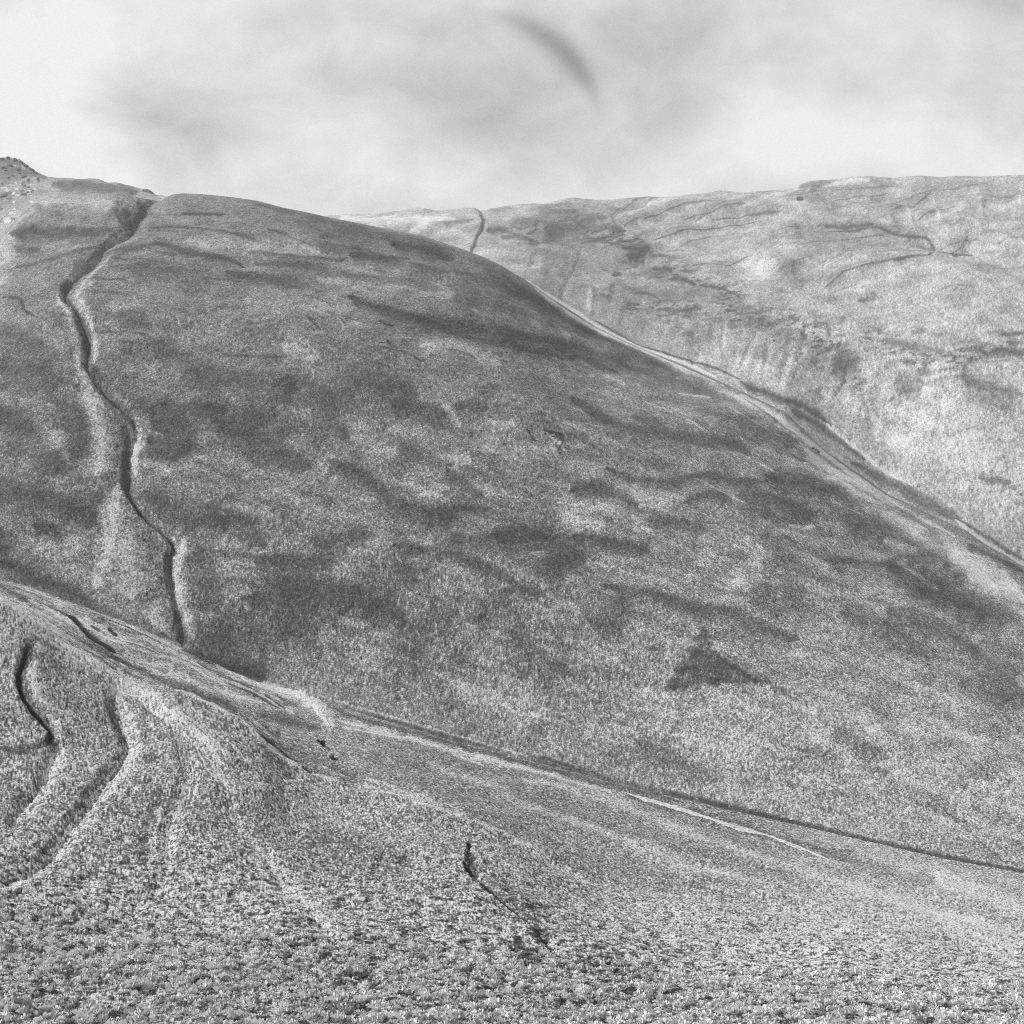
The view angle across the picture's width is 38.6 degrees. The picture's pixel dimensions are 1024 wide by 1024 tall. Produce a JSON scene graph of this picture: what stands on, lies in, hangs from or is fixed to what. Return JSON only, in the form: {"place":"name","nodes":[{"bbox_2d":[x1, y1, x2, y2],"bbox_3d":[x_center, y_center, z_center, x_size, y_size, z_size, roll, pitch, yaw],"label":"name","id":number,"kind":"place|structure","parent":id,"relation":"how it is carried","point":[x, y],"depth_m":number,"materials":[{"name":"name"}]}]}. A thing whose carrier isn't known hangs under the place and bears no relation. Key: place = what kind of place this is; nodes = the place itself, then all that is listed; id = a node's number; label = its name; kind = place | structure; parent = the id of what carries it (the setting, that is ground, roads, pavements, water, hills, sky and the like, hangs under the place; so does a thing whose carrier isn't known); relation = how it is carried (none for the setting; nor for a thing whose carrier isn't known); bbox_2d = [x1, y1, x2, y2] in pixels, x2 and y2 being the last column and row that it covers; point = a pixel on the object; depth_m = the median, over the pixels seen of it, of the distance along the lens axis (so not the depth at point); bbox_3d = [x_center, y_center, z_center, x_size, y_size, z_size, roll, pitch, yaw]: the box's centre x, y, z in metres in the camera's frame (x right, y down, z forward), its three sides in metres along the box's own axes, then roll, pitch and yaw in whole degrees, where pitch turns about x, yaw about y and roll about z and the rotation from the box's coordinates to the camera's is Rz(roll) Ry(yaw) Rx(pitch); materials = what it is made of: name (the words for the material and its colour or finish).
{"place":"outdoors","nodes":[
{"label":"outdoors","id":0,"kind":"place"},
{"bbox_2d":[0,193,1023,872],"bbox_3d":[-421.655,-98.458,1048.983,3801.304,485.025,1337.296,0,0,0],"label":"hillside","id":1,"kind":"structure","parent":0,"point":[246,437],"depth_m":772.81,"materials":[{"name":"grey plant"}]},
{"bbox_2d":[0,579,1023,1023],"bbox_3d":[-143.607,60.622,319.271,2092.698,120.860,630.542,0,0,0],"label":"ground","id":2,"kind":"structure","parent":0,"point":[146,775],"depth_m":297.91,"materials":[{"name":"grey plant"}]},
{"bbox_2d":[251,680,330,727],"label":"gravel bank","id":3,"kind":"structure","parent":2,"relation":"on","point":[304,696],"depth_m":576.17,"materials":[{"name":"white gravel"}]},
{"bbox_2d":[0,157,1023,563],"bbox_3d":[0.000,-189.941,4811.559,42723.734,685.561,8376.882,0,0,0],"label":"distant hill","id":4,"kind":"structure","parent":0,"point":[870,329],"depth_m":1577.34,"materials":[{"name":"grey plant"}]},
{"bbox_2d":[0,0,1023,215],"label":"sky","id":5,"kind":"structure","parent":0,"point":[319,107],"materials":[{"name":"white"}]},
{"bbox_2d":[624,792,829,859],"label":"gravel path","id":6,"kind":"structure","parent":0,"point":[738,828],"depth_m":475.15,"materials":[{"name":"white gravel"}]},
{"bbox_2d":[955,519,1023,565],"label":"stream","id":7,"kind":"structure","parent":0,"point":[972,532],"depth_m":969.62,"materials":[{"name":"liquid"}]}
]}

